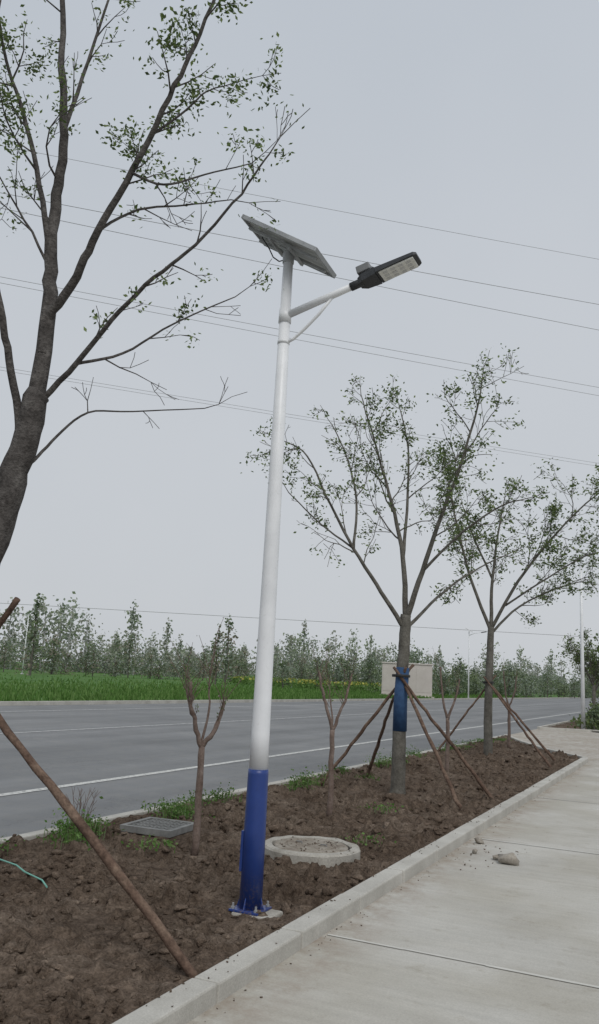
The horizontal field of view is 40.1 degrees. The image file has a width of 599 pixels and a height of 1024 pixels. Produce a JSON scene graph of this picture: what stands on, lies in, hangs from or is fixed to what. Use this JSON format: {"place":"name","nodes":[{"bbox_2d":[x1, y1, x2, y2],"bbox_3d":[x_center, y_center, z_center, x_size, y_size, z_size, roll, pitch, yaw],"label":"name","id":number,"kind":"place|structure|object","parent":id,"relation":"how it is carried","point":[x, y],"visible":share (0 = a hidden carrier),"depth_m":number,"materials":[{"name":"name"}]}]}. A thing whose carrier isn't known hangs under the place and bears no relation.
{"place":"outdoors","nodes":[
{"label":"outdoors","id":0,"kind":"place"},
{"bbox_2d":[0,735,579,1023],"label":"planting soil","id":1,"kind":"structure","parent":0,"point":[96,957],"depth_m":6.27,"materials":[{"name":"brown soil"}]},
{"bbox_2d":[0,859,47,887],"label":"plastic rope","id":2,"kind":"object","parent":1,"relation":"on","point":[24,871],"visible":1,"depth_m":5.78,"materials":[{"name":"teal plastic"}]},
{"bbox_2d":[65,788,100,819],"bbox_3d":[-2.074,2.840,7.826,0.342,0.437,0.215,-2,-12,25],"label":"dry weed","id":3,"kind":"object","parent":1,"relation":"on","point":[80,804],"visible":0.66,"depth_m":7.82,"materials":[{"name":"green plant"}]},
{"bbox_2d":[0,597,198,977],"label":"tree stakes","id":4,"kind":"object","parent":1,"relation":"on","point":[125,883],"visible":0.98,"depth_m":4.64,"materials":[{"name":"brown wood"}]},
{"bbox_2d":[0,0,309,563],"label":"street tree","id":5,"kind":"object","parent":1,"relation":"on","point":[21,457],"visible":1,"depth_m":5.74,"materials":[{"name":"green plant"}]},
{"bbox_2d":[120,817,193,837],"bbox_3d":[-1.373,3.105,8.033,0.554,0.100,0.554,-1,-12,21],"label":"manhole cover","id":6,"kind":"object","parent":1,"relation":"on","point":[163,827],"visible":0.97,"depth_m":7.92,"materials":[{"name":"concrete"}]},
{"bbox_2d":[165,617,254,855],"bbox_3d":[-0.829,2.011,7.465,0.821,2.109,0.604,3,-11,0],"label":"pruned young tree","id":7,"kind":"object","parent":1,"relation":"on","point":[202,742],"visible":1,"depth_m":7.39,"materials":[{"name":"brown plant"}]},
{"bbox_2d":[0,738,513,855],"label":"weeds","id":8,"kind":"object","parent":1,"relation":"on","point":[184,811],"visible":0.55,"depth_m":8.71,"materials":[{"name":"green plant"}]},
{"bbox_2d":[265,835,359,867],"bbox_3d":[0.101,3.043,7.366,0.896,0.144,0.894,-2,-12,25],"label":"manhole","id":9,"kind":"object","parent":1,"relation":"on","point":[274,848],"visible":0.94,"depth_m":7.18,"materials":[{"name":"concrete"}]},
{"bbox_2d":[266,836,361,854],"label":"dirt crumbs","id":10,"kind":"object","parent":9,"relation":"on","point":[316,843],"visible":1,"depth_m":7.34,"materials":[{"name":"brown soil"}]},
{"bbox_2d":[228,214,421,918],"bbox_3d":[0.139,0.237,5.848,1.392,5.183,0.450,-2,-12,22],"label":"solar street lamp","id":11,"kind":"object","parent":1,"relation":"on","point":[289,249],"visible":0.97,"depth_m":5.93,"materials":[{"name":"white metal"}]},
{"bbox_2d":[239,830,243,870],"bbox_3d":[-0.387,2.304,5.593,0.026,0.260,0.085,0,-12,15],"label":"service door","id":12,"kind":"structure","parent":11,"relation":"in","point":[242,832],"depth_m":5.55,"materials":[{"name":"blue paint"}]},
{"bbox_2d":[306,638,358,816],"bbox_3d":[0.340,2.512,9.583,0.570,2.069,0.536,-2,-12,25],"label":"pruned young tree","id":13,"kind":"object","parent":1,"relation":"on","point":[331,774],"visible":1,"depth_m":9.62,"materials":[{"name":"brown plant"}]},
{"bbox_2d":[239,343,554,794],"bbox_3d":[1.443,0.877,12.409,4.546,6.647,3.454,1,-12,11],"label":"street tree","id":14,"kind":"object","parent":1,"relation":"on","point":[399,730],"visible":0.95,"depth_m":12.12,"materials":[{"name":"green plant"}]},
{"bbox_2d":[319,664,493,809],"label":"tree stakes","id":15,"kind":"object","parent":1,"relation":"on","point":[409,691],"visible":0.86,"depth_m":11.74,"materials":[{"name":"brown wood"}]},
{"bbox_2d":[431,650,461,771],"bbox_3d":[2.628,3.583,14.768,0.594,2.247,0.466,3,-11,2],"label":"pruned young tree","id":16,"kind":"object","parent":1,"relation":"on","point":[447,750],"visible":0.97,"depth_m":14.75,"materials":[{"name":"brown plant"}]},
{"bbox_2d":[438,675,554,766],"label":"tree stakes","id":17,"kind":"object","parent":1,"relation":"on","point":[505,704],"visible":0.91,"depth_m":18.14,"materials":[{"name":"brown wood"}]},
{"bbox_2d":[423,444,598,755],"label":"street tree","id":18,"kind":"object","parent":1,"relation":"on","point":[488,732],"visible":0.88,"depth_m":19.11,"materials":[{"name":"green plant"}]},
{"bbox_2d":[501,659,523,747],"bbox_3d":[5.625,5.037,21.618,0.604,2.383,0.353,3,-11,0],"label":"pruned young tree","id":19,"kind":"object","parent":1,"relation":"on","point":[509,728],"visible":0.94,"depth_m":21.54,"materials":[{"name":"brown plant"}]},
{"bbox_2d":[0,662,590,700],"bbox_3d":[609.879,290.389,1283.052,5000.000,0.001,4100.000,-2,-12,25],"label":"ground","id":20,"kind":"structure","parent":0,"point":[43,675],"depth_m":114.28,"materials":[{"name":"green plant"}]},
{"bbox_2d":[20,610,31,673],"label":"street lamp","id":21,"kind":"object","parent":20,"relation":"on","point":[30,611],"visible":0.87,"depth_m":109.63,"materials":[{"name":"white metal"}]},
{"bbox_2d":[0,593,443,690],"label":"field trees","id":22,"kind":"object","parent":20,"relation":"on","point":[236,668],"visible":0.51,"depth_m":124.05,"materials":[{"name":"green plant"}]},
{"bbox_2d":[0,734,587,1023],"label":"planting kerb","id":23,"kind":"structure","parent":20,"relation":"on","point":[191,999],"depth_m":5.20,"materials":[{"name":"concrete"}]},
{"bbox_2d":[0,639,588,693],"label":"distant hedge","id":24,"kind":"object","parent":20,"relation":"on","point":[107,661],"visible":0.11,"depth_m":199.89,"materials":[{"name":"green plant"}]},
{"bbox_2d":[0,591,598,694],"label":"distant treeline","id":25,"kind":"object","parent":20,"relation":"on","point":[291,653],"visible":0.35,"depth_m":191.89,"materials":[{"name":"green plant"}]},
{"bbox_2d":[0,697,598,705],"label":"road kerb","id":26,"kind":"structure","parent":20,"relation":"on","point":[11,703],"depth_m":38.91,"materials":[{"name":"concrete"}]},
{"bbox_2d":[228,675,381,690],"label":"rapeseed patch","id":27,"kind":"object","parent":20,"relation":"on","point":[311,683],"visible":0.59,"depth_m":112.62,"materials":[{"name":"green plant"}]},
{"bbox_2d":[381,662,433,697],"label":"stone sign wall","id":28,"kind":"structure","parent":20,"relation":"on","point":[420,681],"depth_m":88.44,"materials":[{"name":"beige stone"}]},
{"bbox_2d":[273,647,598,697],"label":"shrubs","id":29,"kind":"object","parent":20,"relation":"on","point":[525,688],"visible":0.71,"depth_m":122.59,"materials":[{"name":"green plant"}]},
{"bbox_2d":[0,698,598,837],"bbox_3d":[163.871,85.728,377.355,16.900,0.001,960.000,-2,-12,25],"label":"road","id":30,"kind":"structure","parent":0,"point":[67,755],"depth_m":18.68,"materials":[{"name":"grey asphalt"}]},
{"bbox_2d":[0,698,598,795],"bbox_3d":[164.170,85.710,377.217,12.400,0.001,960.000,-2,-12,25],"label":"road markings","id":31,"kind":"object","parent":30,"relation":"on","point":[39,789],"depth_m":18.05,"materials":[{"name":"white paint"}]},
{"bbox_2d":[0,146,598,465],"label":"overhead wires","id":32,"kind":"object","parent":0,"point":[297,332],"visible":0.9,"depth_m":23.40,"materials":[{"name":"black metal"}]},
{"bbox_2d":[0,0,598,689],"label":"sky","id":33,"kind":"structure","parent":0,"point":[478,118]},
{"bbox_2d":[3,603,598,637],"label":"overhead wires","id":34,"kind":"object","parent":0,"point":[280,619],"visible":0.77,"depth_m":111.08,"materials":[{"name":"black metal"}]},
{"bbox_2d":[187,729,598,1023],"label":"pavement","id":35,"kind":"structure","parent":0,"point":[536,911],"depth_m":5.17,"materials":[{"name":"concrete"}]},
{"bbox_2d":[146,786,576,1021],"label":"dirt crumbs","id":36,"kind":"object","parent":35,"relation":"on","point":[360,912],"visible":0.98,"depth_m":5.67,"materials":[{"name":"brown soil"}]},
{"bbox_2d":[327,760,598,987],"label":"pavement joints","id":37,"kind":"object","parent":35,"relation":"on","point":[533,974],"visible":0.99,"depth_m":4.86,"materials":[{"name":"grey concrete"}]},
{"bbox_2d":[498,852,519,865],"bbox_3d":[1.933,3.201,7.573,0.198,0.127,0.167,1,-12,12],"label":"rock","id":38,"kind":"object","parent":35,"relation":"on","point":[511,858],"visible":1,"depth_m":7.51,"materials":[{"name":"beige stone"}]},
{"bbox_2d":[537,718,598,732],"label":"planting kerb","id":39,"kind":"structure","parent":35,"relation":"on","point":[545,727],"depth_m":32.73,"materials":[{"name":"concrete"}]},
{"bbox_2d":[550,720,591,730],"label":"planting soil","id":40,"kind":"structure","parent":35,"relation":"on","point":[564,725],"depth_m":35.81,"materials":[{"name":"brown soil"}]},
{"bbox_2d":[554,627,598,707],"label":"street tree","id":41,"kind":"object","parent":40,"relation":"on","point":[592,665],"visible":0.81,"depth_m":39.94,"materials":[{"name":"green plant"}]},
{"bbox_2d":[563,633,598,729],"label":"strip planting","id":42,"kind":"object","parent":40,"relation":"on","point":[592,718],"visible":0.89,"depth_m":34.08,"materials":[{"name":"green plant"}]},
{"bbox_2d":[571,546,598,728],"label":"street lamp","id":43,"kind":"object","parent":40,"relation":"on","point":[582,664],"visible":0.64,"depth_m":34.36,"materials":[{"name":"white metal"}]},
{"label":"verge path","id":44,"kind":"structure","parent":0,"visible":0},
{"bbox_2d":[466,628,486,697],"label":"street lamp","id":45,"kind":"object","parent":44,"relation":"on","point":[468,660],"visible":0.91,"depth_m":99.06,"materials":[{"name":"white metal"}]}
]}

